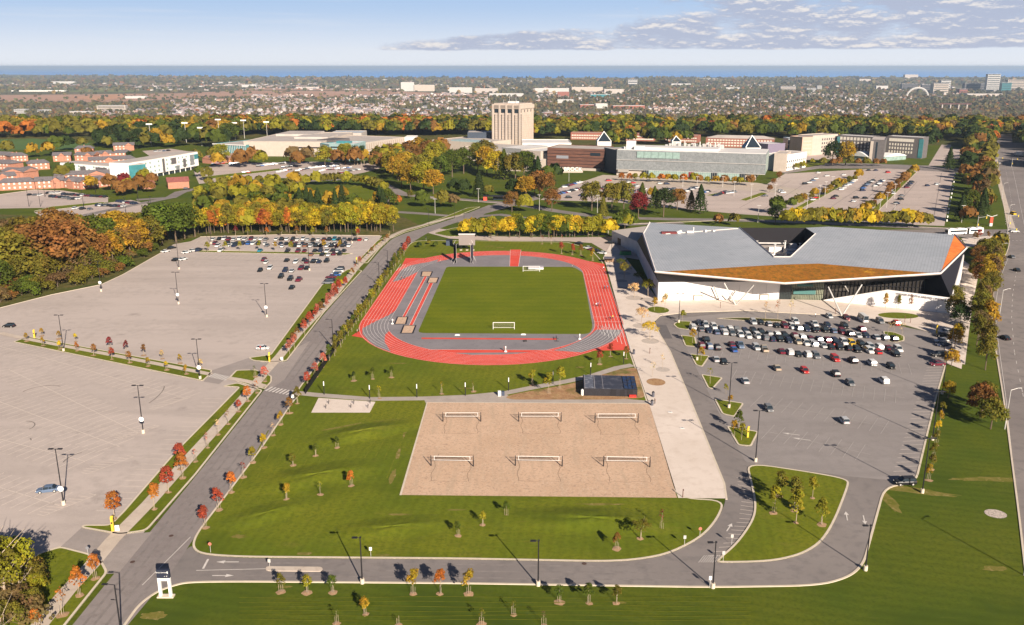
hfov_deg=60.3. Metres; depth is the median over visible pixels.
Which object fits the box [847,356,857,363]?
parked car
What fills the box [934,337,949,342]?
parked car
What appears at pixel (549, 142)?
podium hall
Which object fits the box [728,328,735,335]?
parked car
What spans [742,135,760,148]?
pyramid skylight
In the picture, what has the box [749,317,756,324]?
parked car
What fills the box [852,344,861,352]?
parked car
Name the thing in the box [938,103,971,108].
rail bridge
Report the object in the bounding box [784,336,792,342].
parked car
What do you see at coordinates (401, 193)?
ring road
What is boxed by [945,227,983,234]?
articulated bus
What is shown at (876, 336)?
parked car
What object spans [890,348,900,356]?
parked car
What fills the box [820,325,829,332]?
parked car
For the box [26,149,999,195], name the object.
cars
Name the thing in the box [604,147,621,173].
dark link
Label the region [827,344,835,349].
parked car
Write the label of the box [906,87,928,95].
white arch
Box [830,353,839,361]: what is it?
parked car
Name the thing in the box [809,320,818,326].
parked car
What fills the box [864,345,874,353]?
parked car
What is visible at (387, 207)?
tree
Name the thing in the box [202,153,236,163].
brick pavilion
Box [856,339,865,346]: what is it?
parked car
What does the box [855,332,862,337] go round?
parked car
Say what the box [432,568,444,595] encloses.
sapling
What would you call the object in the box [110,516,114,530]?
help pillar
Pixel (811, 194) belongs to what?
tree
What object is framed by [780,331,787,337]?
parked car
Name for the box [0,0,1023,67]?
sky
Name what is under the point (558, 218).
tree
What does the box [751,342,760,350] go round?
parked car
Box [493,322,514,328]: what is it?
football goal
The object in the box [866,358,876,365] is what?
parked car
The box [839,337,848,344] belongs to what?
parked car
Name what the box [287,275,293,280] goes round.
parked car
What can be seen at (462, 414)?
volleyball net
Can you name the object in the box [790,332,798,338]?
parked car
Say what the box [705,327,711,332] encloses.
parked car
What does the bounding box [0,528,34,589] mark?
tree
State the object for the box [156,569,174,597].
entrance sign
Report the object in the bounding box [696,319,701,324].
parked car
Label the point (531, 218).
tree
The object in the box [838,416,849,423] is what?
parked car
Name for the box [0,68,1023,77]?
lake
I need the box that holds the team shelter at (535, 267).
[528,266,543,268]
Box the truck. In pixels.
[1014,151,1023,156]
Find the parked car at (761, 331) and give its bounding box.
[757,328,764,334]
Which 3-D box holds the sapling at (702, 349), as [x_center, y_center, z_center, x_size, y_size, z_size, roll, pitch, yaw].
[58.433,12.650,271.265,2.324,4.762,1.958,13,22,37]
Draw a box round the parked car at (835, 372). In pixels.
[830,369,840,376]
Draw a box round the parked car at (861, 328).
[856,325,865,331]
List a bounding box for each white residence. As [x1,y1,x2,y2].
[60,161,109,170]
[109,151,198,175]
[128,163,145,177]
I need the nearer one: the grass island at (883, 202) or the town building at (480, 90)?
the grass island at (883, 202)
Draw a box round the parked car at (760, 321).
[757,319,764,324]
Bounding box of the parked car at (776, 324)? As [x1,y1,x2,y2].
[773,322,780,327]
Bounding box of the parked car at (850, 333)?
[846,330,854,336]
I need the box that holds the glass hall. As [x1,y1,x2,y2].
[783,137,789,150]
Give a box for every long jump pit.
[394,317,407,323]
[400,325,415,332]
[420,271,432,276]
[427,277,438,282]
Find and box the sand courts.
[402,402,676,497]
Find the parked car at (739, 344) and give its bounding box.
[735,341,744,347]
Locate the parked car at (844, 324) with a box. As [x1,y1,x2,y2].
[840,321,848,328]
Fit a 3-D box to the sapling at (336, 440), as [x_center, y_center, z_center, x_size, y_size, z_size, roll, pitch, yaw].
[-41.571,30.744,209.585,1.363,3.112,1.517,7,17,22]
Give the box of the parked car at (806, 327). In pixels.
[802,324,810,331]
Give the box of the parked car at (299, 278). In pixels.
[295,276,302,281]
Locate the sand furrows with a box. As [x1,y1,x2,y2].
[431,412,650,481]
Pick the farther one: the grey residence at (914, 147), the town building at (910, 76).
the town building at (910, 76)
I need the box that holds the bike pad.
[311,398,374,412]
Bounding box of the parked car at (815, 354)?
[811,350,820,358]
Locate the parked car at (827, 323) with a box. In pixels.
[823,321,830,327]
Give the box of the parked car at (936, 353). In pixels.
[930,350,946,356]
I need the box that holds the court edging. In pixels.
[400,402,648,494]
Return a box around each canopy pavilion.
[850,151,869,159]
[883,152,905,160]
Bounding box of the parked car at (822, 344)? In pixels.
[819,341,827,347]
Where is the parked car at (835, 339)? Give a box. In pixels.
[830,336,839,343]
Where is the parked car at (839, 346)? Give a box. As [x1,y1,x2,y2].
[835,342,843,349]
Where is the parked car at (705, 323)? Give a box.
[702,320,708,326]
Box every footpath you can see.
[294,364,633,400]
[424,392,649,404]
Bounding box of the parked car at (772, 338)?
[770,336,775,341]
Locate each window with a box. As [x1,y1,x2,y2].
[556,155,567,158]
[590,153,599,155]
[874,142,877,158]
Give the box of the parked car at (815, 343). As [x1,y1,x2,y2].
[812,340,818,346]
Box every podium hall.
[432,136,511,149]
[462,143,518,160]
[467,130,491,137]
[497,158,545,170]
[502,144,547,155]
[521,147,546,158]
[522,139,570,146]
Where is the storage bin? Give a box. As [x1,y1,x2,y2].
[446,239,452,245]
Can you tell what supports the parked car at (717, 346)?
on the parking lot at (883, 458)
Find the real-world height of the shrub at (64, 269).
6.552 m
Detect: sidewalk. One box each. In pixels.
[0,332,212,374]
[31,214,463,624]
[227,377,267,387]
[962,271,977,363]
[995,159,1014,227]
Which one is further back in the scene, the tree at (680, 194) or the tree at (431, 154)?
the tree at (431, 154)
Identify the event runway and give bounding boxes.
[403,250,555,352]
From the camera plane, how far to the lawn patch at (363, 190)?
645.26 m
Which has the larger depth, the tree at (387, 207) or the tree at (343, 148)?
the tree at (343, 148)
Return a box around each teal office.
[320,142,332,160]
[329,141,365,160]
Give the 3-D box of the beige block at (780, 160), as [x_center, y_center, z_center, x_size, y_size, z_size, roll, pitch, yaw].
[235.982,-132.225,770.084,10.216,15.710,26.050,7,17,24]
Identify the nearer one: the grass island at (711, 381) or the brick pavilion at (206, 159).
the grass island at (711, 381)
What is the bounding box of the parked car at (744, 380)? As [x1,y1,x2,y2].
[740,377,749,383]
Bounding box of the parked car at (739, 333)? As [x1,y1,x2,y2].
[736,330,743,336]
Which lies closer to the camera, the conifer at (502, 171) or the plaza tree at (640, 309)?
the plaza tree at (640, 309)
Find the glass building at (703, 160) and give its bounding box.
[616,140,768,179]
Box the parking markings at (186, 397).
[0,165,946,555]
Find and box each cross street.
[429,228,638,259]
[890,229,1023,243]
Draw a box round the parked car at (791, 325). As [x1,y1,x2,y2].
[788,322,795,328]
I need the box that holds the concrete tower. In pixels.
[492,95,533,144]
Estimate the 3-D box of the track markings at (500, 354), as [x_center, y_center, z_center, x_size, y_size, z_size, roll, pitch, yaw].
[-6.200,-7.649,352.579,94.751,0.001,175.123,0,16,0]
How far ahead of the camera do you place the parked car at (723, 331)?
297.64 m
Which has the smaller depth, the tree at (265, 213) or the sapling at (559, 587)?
the sapling at (559, 587)
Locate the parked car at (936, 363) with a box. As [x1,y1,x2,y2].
[929,360,945,365]
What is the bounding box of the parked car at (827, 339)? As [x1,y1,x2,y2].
[822,336,831,342]
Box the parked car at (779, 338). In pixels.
[776,334,783,341]
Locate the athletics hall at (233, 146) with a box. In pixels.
[212,140,248,153]
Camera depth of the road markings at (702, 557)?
179.33 m
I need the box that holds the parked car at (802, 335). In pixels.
[799,333,806,339]
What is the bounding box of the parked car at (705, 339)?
[702,336,710,342]
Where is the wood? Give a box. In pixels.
[0,112,1023,272]
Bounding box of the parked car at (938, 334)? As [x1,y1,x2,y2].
[934,332,947,336]
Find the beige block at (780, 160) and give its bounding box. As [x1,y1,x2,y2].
[773,151,790,171]
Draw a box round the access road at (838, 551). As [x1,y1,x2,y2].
[157,311,929,590]
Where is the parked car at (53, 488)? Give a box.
[35,484,59,493]
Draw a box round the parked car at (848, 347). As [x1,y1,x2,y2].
[844,345,852,350]
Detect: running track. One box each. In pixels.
[359,251,623,364]
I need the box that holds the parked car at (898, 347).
[893,344,903,351]
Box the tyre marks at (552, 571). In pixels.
[239,569,784,573]
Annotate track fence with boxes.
[305,242,410,393]
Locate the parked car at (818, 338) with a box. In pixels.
[814,336,822,341]
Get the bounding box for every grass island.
[1,548,104,624]
[15,337,209,380]
[37,202,103,210]
[84,383,259,533]
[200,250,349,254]
[203,168,283,178]
[232,370,269,388]
[251,269,360,361]
[358,207,477,262]
[436,228,608,236]
[675,321,689,329]
[682,335,695,345]
[690,354,707,365]
[701,375,719,388]
[715,399,742,416]
[717,466,846,562]
[718,318,787,322]
[729,427,756,445]
[741,192,766,199]
[796,176,857,208]
[873,172,916,209]
[885,331,902,340]
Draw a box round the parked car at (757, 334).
[753,331,761,338]
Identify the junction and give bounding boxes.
[61,528,151,573]
[204,358,269,383]
[263,341,309,391]
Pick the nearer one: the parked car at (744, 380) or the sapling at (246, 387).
the sapling at (246, 387)
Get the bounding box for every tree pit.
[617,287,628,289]
[626,296,642,299]
[633,323,647,327]
[641,298,653,301]
[641,338,658,343]
[656,367,669,371]
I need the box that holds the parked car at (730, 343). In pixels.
[727,341,735,346]
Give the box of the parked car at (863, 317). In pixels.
[857,312,868,322]
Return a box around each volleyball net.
[430,456,473,466]
[442,412,480,420]
[515,455,562,466]
[518,412,561,421]
[594,413,638,421]
[603,456,650,466]
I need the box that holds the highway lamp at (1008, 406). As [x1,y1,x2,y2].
[1004,387,1021,428]
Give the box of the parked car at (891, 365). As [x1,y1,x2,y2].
[886,361,895,368]
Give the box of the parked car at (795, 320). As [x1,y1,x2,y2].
[791,317,799,323]
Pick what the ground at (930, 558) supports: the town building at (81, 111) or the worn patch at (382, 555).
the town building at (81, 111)
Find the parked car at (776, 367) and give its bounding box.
[772,364,781,370]
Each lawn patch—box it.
[337,182,388,199]
[776,161,824,171]
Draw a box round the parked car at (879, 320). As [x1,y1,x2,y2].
[875,317,884,323]
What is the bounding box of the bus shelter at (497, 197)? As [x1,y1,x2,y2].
[483,195,505,200]
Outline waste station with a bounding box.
[498,390,504,395]
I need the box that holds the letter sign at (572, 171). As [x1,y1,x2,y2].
[563,167,582,172]
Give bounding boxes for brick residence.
[571,132,602,139]
[626,133,654,140]
[664,134,700,142]
[706,135,774,147]
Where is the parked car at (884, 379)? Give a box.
[878,376,889,383]
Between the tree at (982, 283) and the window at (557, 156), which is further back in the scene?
the window at (557, 156)
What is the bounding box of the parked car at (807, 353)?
[803,350,811,357]
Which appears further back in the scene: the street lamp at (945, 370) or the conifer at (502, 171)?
the conifer at (502, 171)
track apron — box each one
[362,260,620,351]
[390,255,593,354]
[459,353,516,354]
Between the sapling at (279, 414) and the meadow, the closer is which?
the sapling at (279, 414)
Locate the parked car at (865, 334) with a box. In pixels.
[861,331,869,337]
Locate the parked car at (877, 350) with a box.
[874,348,882,353]
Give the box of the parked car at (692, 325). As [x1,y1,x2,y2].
[689,323,696,329]
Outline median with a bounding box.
[266,566,322,571]
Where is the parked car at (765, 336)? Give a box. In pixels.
[761,334,769,340]
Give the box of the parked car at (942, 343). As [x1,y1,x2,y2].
[935,341,950,346]
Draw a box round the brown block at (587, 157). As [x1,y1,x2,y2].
[547,144,613,170]
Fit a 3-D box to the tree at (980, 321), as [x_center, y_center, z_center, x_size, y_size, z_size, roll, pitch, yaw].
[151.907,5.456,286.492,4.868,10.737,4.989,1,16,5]
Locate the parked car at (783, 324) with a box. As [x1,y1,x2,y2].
[780,321,788,327]
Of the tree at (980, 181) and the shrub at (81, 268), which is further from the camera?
the tree at (980, 181)
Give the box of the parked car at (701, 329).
[697,326,704,331]
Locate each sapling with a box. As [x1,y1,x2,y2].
[28,608,41,624]
[52,586,68,618]
[68,565,86,597]
[86,553,100,580]
[90,343,96,355]
[103,490,120,519]
[105,337,111,346]
[108,347,113,359]
[125,351,132,362]
[147,482,158,510]
[158,465,173,493]
[173,442,186,469]
[173,451,188,479]
[197,505,209,529]
[212,487,223,511]
[226,471,235,493]
[235,399,241,411]
[240,462,246,478]
[243,385,250,401]
[248,445,255,463]
[260,365,268,381]
[260,433,266,448]
[275,572,285,594]
[277,410,282,425]
[282,482,289,499]
[285,339,291,351]
[285,396,293,413]
[289,453,295,466]
[290,333,296,349]
[292,386,300,403]
[300,320,307,331]
[301,573,312,595]
[303,371,310,385]
[310,362,318,376]
[312,307,318,315]
[312,443,318,456]
[319,352,326,367]
[325,292,331,299]
[327,574,337,594]
[328,289,334,301]
[332,609,340,624]
[335,436,339,448]
[341,324,347,331]
[346,470,354,486]
[359,595,369,616]
[368,288,374,301]
[369,367,374,379]
[375,278,382,285]
[388,365,394,377]
[405,567,418,595]
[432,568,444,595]
[454,521,461,537]
[461,568,473,595]
[476,608,486,624]
[479,511,486,525]
[503,501,509,514]
[510,601,516,616]
[528,369,535,385]
[542,372,552,393]
[554,584,564,604]
[556,366,565,388]
[559,241,564,253]
[582,582,594,604]
[596,350,602,364]
[607,343,612,356]
[612,532,620,551]
[612,584,621,604]
[624,346,629,358]
[651,297,657,308]
[659,508,664,527]
[661,293,667,303]
[689,328,696,342]
[698,346,704,354]
[731,420,737,435]
[734,409,743,423]
[737,422,746,439]
[769,484,782,514]
[775,470,788,497]
[788,487,804,523]
[790,475,805,511]
[808,476,819,498]
[814,496,829,526]
[925,464,933,481]
[929,442,937,458]
[929,454,937,470]
[932,430,940,445]
[935,420,941,435]
[939,401,946,414]
[939,410,944,418]
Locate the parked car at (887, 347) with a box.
[884,345,891,350]
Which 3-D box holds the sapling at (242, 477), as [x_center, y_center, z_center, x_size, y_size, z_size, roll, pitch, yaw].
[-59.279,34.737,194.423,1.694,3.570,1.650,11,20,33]
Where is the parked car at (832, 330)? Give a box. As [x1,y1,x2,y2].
[829,328,837,332]
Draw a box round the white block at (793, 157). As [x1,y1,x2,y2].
[768,150,806,170]
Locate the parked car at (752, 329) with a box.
[749,326,756,333]
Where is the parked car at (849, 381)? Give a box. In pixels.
[845,378,854,385]
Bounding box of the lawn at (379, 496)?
[193,241,720,561]
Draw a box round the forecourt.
[586,175,841,198]
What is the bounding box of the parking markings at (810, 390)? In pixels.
[695,330,911,459]
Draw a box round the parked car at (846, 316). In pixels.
[842,314,849,319]
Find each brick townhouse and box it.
[0,151,14,159]
[0,158,23,169]
[0,171,16,179]
[0,177,35,190]
[1,167,38,177]
[6,152,27,161]
[6,166,37,177]
[25,159,49,169]
[33,176,64,188]
[52,152,72,161]
[54,169,109,177]
[62,176,84,189]
[74,145,94,152]
[74,152,99,160]
[74,175,109,189]
[88,156,115,162]
[95,150,112,155]
[112,142,134,150]
[113,149,130,155]
[115,155,134,160]
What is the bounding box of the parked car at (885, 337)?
[880,334,889,340]
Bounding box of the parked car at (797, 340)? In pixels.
[793,336,801,343]
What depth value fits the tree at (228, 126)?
1050.28 m
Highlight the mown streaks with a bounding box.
[224,410,750,620]
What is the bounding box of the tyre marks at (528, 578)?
[239,575,795,580]
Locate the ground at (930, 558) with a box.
[0,74,1023,624]
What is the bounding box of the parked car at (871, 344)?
[865,342,874,348]
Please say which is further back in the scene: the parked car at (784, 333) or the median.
the parked car at (784, 333)
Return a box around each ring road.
[387,186,398,202]
[389,184,946,229]
[398,211,490,216]
[457,205,499,221]
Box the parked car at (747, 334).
[744,331,751,338]
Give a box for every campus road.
[73,194,538,624]
[83,197,170,216]
[136,179,340,200]
[455,214,684,225]
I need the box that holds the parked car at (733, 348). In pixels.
[729,346,737,351]
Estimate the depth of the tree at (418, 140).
864.36 m
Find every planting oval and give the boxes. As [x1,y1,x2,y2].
[647,378,664,385]
[648,307,668,312]
[878,312,917,318]
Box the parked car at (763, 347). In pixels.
[760,344,768,351]
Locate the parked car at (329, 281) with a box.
[322,279,333,283]
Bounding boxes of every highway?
[993,142,1023,543]
[997,134,1012,141]
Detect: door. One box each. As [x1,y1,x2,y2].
[694,296,701,299]
[760,295,767,298]
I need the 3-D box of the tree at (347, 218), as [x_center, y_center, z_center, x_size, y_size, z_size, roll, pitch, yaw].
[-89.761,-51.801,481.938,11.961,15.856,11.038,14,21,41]
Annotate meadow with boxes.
[0,138,89,149]
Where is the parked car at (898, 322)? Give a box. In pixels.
[891,320,900,325]
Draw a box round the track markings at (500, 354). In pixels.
[359,251,630,364]
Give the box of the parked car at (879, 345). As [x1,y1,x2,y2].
[874,343,883,349]
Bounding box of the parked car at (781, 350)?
[777,348,785,353]
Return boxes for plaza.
[603,241,974,497]
[961,236,991,246]
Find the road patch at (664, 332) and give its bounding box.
[656,324,671,338]
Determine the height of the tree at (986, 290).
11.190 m
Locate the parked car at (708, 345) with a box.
[705,342,713,349]
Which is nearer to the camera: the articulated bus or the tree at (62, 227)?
the tree at (62, 227)
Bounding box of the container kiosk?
[583,375,636,397]
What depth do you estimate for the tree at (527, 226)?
464.27 m
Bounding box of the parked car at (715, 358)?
[711,356,719,361]
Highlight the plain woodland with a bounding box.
[0,74,1023,119]
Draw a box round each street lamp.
[48,448,65,504]
[58,315,64,350]
[101,583,120,624]
[131,385,144,433]
[175,272,179,303]
[191,339,201,378]
[260,283,267,316]
[352,536,364,583]
[530,539,539,586]
[694,320,703,359]
[707,541,716,588]
[726,362,736,407]
[753,410,765,461]
[862,524,871,570]
[920,437,936,493]
[931,391,945,440]
[941,350,952,393]
[950,319,959,349]
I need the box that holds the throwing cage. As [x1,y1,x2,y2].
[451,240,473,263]
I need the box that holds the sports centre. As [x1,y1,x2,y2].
[612,222,966,315]
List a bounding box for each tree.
[0,218,12,226]
[0,226,10,258]
[0,231,37,269]
[0,260,15,283]
[0,526,18,583]
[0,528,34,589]
[0,529,15,566]
[0,549,46,588]
[0,596,26,624]
[1,216,27,233]
[4,254,28,279]
[10,240,50,274]
[11,223,63,265]
[13,564,44,587]
[16,217,89,271]
[18,587,45,615]
[24,572,47,595]
[26,216,38,223]
[26,252,55,281]
[37,207,77,224]
[39,246,72,270]
[50,216,97,262]
[58,240,93,268]
[72,213,112,245]
[73,246,103,266]
[87,233,112,260]
[90,217,122,238]
[97,210,132,222]
[101,237,128,255]
[102,229,123,257]
[103,125,121,143]
[111,220,145,249]
[114,223,144,250]
[117,215,133,246]
[125,218,152,242]
[126,128,144,147]
[128,212,140,220]
[137,201,184,245]
[137,214,166,249]
[159,202,193,242]
[174,203,198,238]
[186,204,209,236]
[199,207,209,233]
[200,207,213,232]
[205,209,217,231]
[209,144,229,163]
[211,210,222,232]
[212,208,228,232]
[216,209,225,230]
[217,205,231,231]
[219,122,237,141]
[219,201,234,232]
[225,206,239,231]
[227,178,243,189]
[232,202,244,225]
[234,207,244,232]
[246,200,259,225]
[246,201,260,225]
[246,208,255,231]
[251,208,262,230]
[256,208,269,232]
[259,210,273,232]
[260,201,277,225]
[261,202,276,226]
[264,206,274,232]
[271,209,286,232]
[276,205,287,228]
[281,208,296,232]
[288,201,305,207]
[288,206,301,232]
[289,209,309,232]
[296,209,309,230]
[298,201,308,231]
[305,311,313,325]
[306,208,321,231]
[307,201,319,224]
[307,204,319,228]
[314,145,333,164]
[317,205,333,228]
[318,301,324,308]
[320,206,334,231]
[325,344,331,360]
[330,207,346,230]
[331,334,336,345]
[332,340,336,353]
[333,202,355,231]
[333,286,338,293]
[336,279,341,287]
[337,143,351,160]
[337,330,343,344]
[338,145,350,164]
[338,204,356,231]
[340,326,344,342]
[346,319,350,335]
[351,202,363,225]
[352,205,361,221]
[353,208,365,224]
[356,304,360,320]
[360,207,371,224]
[363,201,372,230]
[367,203,384,230]
[368,203,391,231]
[368,205,381,230]
[380,150,396,174]
[384,188,397,204]
[384,204,392,224]
[385,154,405,180]
[386,205,399,231]
[391,159,409,186]
[397,151,411,161]
[399,162,417,189]
[405,143,421,155]
[407,153,427,182]
[407,190,413,196]
[410,161,433,189]
[411,137,423,144]
[417,140,436,152]
[421,169,444,193]
[422,141,442,154]
[422,149,439,164]
[429,154,451,172]
[433,140,447,152]
[443,149,461,176]
[455,146,475,173]
[468,141,482,170]
[474,139,497,165]
[474,145,495,174]
[482,150,503,177]
[483,215,499,237]
[500,216,516,236]
[503,151,528,177]
[503,191,518,205]
[510,212,524,236]
[512,150,535,175]
[515,176,536,191]
[516,214,523,237]
[523,217,534,236]
[527,215,536,237]
[528,169,549,194]
[534,213,547,236]
[537,172,556,191]
[541,213,557,237]
[543,187,560,210]
[548,215,562,236]
[556,214,565,236]
[565,214,576,236]
[569,215,583,236]
[579,180,601,210]
[580,216,595,230]
[586,215,599,236]
[595,213,603,236]
[600,183,622,210]
[613,180,634,208]
[616,258,627,263]
[618,172,624,179]
[618,208,631,228]
[620,262,631,275]
[628,283,639,296]
[629,192,649,217]
[631,517,652,540]
[633,272,643,283]
[636,307,649,323]
[641,320,659,338]
[642,279,655,289]
[651,187,676,216]
[670,188,686,209]
[766,204,783,224]
[807,191,814,197]
[822,140,844,164]
[837,140,857,164]
[883,293,888,308]
[942,380,956,397]
[943,348,960,366]
[945,294,968,312]
[946,327,964,346]
[949,304,971,323]
[952,285,965,302]
[953,322,967,335]
[962,189,980,207]
[966,382,999,417]
[968,291,995,313]
[969,173,990,191]
[969,245,988,256]
[969,380,998,410]
[970,309,992,339]
[971,255,986,262]
[971,264,986,280]
[971,314,986,344]
[975,279,989,294]
[975,396,1010,428]
[976,333,998,369]
[977,173,988,186]
[977,242,988,251]
[977,323,988,351]
[978,258,996,277]
[978,275,992,291]
[978,319,999,358]
[979,179,991,190]
[979,299,1001,320]
[980,160,998,170]
[981,253,1004,272]
[981,288,992,299]
[984,270,1003,291]
[984,285,992,295]
[986,240,1005,256]
[990,255,1002,272]
[990,276,1000,293]
[992,245,1005,261]
[992,250,1003,267]
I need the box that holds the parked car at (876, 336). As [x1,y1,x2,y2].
[871,334,880,339]
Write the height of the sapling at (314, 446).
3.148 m
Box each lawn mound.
[211,496,319,532]
[239,458,391,494]
[300,418,420,447]
[314,514,467,542]
[488,505,696,536]
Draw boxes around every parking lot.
[0,190,107,208]
[0,235,381,573]
[34,200,147,216]
[143,149,182,155]
[194,162,380,183]
[541,169,954,225]
[675,311,945,479]
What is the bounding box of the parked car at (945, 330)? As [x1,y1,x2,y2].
[938,328,949,332]
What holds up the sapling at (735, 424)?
on the grass island at (745, 440)
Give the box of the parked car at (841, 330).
[837,327,845,333]
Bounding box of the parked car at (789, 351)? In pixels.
[785,348,794,354]
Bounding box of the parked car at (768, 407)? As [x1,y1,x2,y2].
[763,403,773,411]
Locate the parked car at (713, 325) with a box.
[710,322,717,328]
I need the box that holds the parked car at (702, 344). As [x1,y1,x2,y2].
[698,341,705,348]
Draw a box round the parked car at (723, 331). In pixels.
[720,328,728,334]
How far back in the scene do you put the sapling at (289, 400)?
229.50 m
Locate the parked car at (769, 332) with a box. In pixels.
[765,330,773,335]
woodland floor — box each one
[0,128,1023,145]
[0,205,417,306]
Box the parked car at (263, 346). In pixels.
[256,344,269,349]
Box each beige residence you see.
[789,136,812,155]
[798,133,837,154]
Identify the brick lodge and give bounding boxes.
[166,176,188,188]
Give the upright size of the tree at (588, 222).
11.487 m
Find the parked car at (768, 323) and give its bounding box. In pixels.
[765,321,772,325]
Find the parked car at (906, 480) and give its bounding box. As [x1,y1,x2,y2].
[893,475,916,485]
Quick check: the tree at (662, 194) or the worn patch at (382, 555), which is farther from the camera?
the tree at (662, 194)
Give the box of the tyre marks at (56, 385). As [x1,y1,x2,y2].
[23,385,164,461]
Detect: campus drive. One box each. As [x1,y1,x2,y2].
[774,163,958,173]
[806,154,837,159]
[929,145,950,165]
[952,149,960,158]
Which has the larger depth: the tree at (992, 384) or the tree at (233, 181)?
the tree at (233, 181)
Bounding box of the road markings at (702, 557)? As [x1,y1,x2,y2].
[142,151,1023,584]
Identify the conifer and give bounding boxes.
[295,187,303,202]
[302,185,307,202]
[306,189,314,202]
[314,187,324,206]
[331,188,339,204]
[338,183,347,202]
[374,185,380,202]
[377,188,387,203]
[472,170,485,195]
[493,149,512,178]
[524,152,534,175]
[530,156,541,173]
[596,196,609,217]
[638,182,647,205]
[649,186,656,206]
[683,190,695,210]
[692,184,708,213]
[943,147,955,169]
[952,194,968,220]
[971,181,977,191]
[976,187,992,215]
[976,198,985,218]
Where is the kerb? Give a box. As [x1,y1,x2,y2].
[0,169,1023,624]
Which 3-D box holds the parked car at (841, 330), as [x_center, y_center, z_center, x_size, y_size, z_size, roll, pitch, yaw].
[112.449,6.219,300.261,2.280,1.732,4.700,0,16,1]
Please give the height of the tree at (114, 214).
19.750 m
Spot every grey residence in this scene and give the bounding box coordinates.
[836,134,875,152]
[869,136,886,160]
[886,135,928,158]
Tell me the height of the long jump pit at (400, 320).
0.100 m
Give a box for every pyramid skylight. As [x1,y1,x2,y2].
[596,131,611,145]
[670,136,680,145]
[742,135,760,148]
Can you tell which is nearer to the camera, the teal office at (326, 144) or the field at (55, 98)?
the teal office at (326, 144)
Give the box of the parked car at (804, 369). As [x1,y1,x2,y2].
[800,366,808,373]
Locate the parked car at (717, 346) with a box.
[713,343,720,349]
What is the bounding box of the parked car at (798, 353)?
[794,350,802,356]
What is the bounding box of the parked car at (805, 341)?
[802,338,810,345]
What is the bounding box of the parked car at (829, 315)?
[825,313,832,318]
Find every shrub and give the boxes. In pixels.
[0,288,10,301]
[0,583,32,615]
[0,593,54,624]
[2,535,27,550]
[3,276,21,291]
[6,279,31,294]
[6,290,19,298]
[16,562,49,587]
[18,275,31,291]
[18,280,40,296]
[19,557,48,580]
[25,276,52,290]
[43,280,55,288]
[45,272,69,286]
[57,264,74,271]
[60,270,75,281]
[65,269,86,284]
[75,264,92,271]
[82,266,100,278]
[92,259,118,270]
[96,268,109,276]
[99,255,117,265]
[113,262,124,270]
[114,255,134,267]
[136,242,153,250]
[136,247,148,255]
[150,243,158,249]
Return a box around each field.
[0,91,486,101]
[1,88,141,91]
[19,85,306,86]
[70,94,124,99]
[249,88,399,90]
[419,267,591,333]
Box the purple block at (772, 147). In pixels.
[758,142,784,152]
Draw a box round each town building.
[11,90,66,91]
[14,109,28,112]
[51,81,75,83]
[69,111,94,114]
[97,105,127,110]
[125,96,147,98]
[296,87,319,88]
[401,82,413,90]
[414,85,434,90]
[449,87,471,92]
[475,88,497,92]
[489,93,523,95]
[534,88,568,91]
[557,99,573,102]
[558,91,568,95]
[571,87,602,91]
[578,104,593,107]
[590,94,609,96]
[594,103,607,107]
[603,89,623,92]
[611,105,644,108]
[628,79,636,84]
[779,86,795,90]
[900,84,917,89]
[903,74,917,77]
[920,84,930,90]
[930,83,948,92]
[939,80,950,88]
[956,89,967,93]
[962,83,984,90]
[964,94,1002,95]
[984,74,1000,90]
[999,82,1011,90]
[1005,80,1023,89]
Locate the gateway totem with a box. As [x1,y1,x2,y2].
[988,215,995,225]
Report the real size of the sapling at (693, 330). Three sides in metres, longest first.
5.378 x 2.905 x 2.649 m
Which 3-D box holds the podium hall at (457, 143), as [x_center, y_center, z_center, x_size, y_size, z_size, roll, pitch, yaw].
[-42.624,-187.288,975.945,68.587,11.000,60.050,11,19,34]
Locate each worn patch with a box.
[140,611,167,619]
[231,534,248,538]
[297,552,312,554]
[321,422,362,430]
[375,554,389,556]
[389,469,395,483]
[396,448,400,458]
[578,503,620,504]
[882,492,901,512]
[888,486,961,496]
[948,477,1013,481]
[983,566,1006,570]
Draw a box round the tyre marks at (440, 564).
[228,562,653,566]
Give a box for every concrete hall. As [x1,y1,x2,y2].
[318,135,404,154]
[333,131,366,135]
[405,136,417,144]
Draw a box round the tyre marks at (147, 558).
[82,217,462,624]
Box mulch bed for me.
[506,368,643,399]
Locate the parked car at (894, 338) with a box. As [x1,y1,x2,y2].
[890,335,898,341]
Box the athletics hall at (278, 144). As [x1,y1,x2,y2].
[243,131,352,155]
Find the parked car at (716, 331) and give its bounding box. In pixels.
[713,329,719,334]
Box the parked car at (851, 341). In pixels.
[847,338,855,345]
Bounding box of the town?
[0,79,958,114]
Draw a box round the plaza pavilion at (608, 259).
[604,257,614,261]
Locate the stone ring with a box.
[984,509,1006,517]
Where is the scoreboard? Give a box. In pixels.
[458,234,474,249]
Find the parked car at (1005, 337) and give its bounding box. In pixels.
[999,335,1010,339]
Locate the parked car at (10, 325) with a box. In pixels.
[2,323,15,327]
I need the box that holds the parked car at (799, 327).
[795,325,802,330]
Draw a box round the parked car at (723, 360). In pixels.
[719,358,727,364]
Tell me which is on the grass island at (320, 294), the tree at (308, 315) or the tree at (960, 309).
the tree at (308, 315)

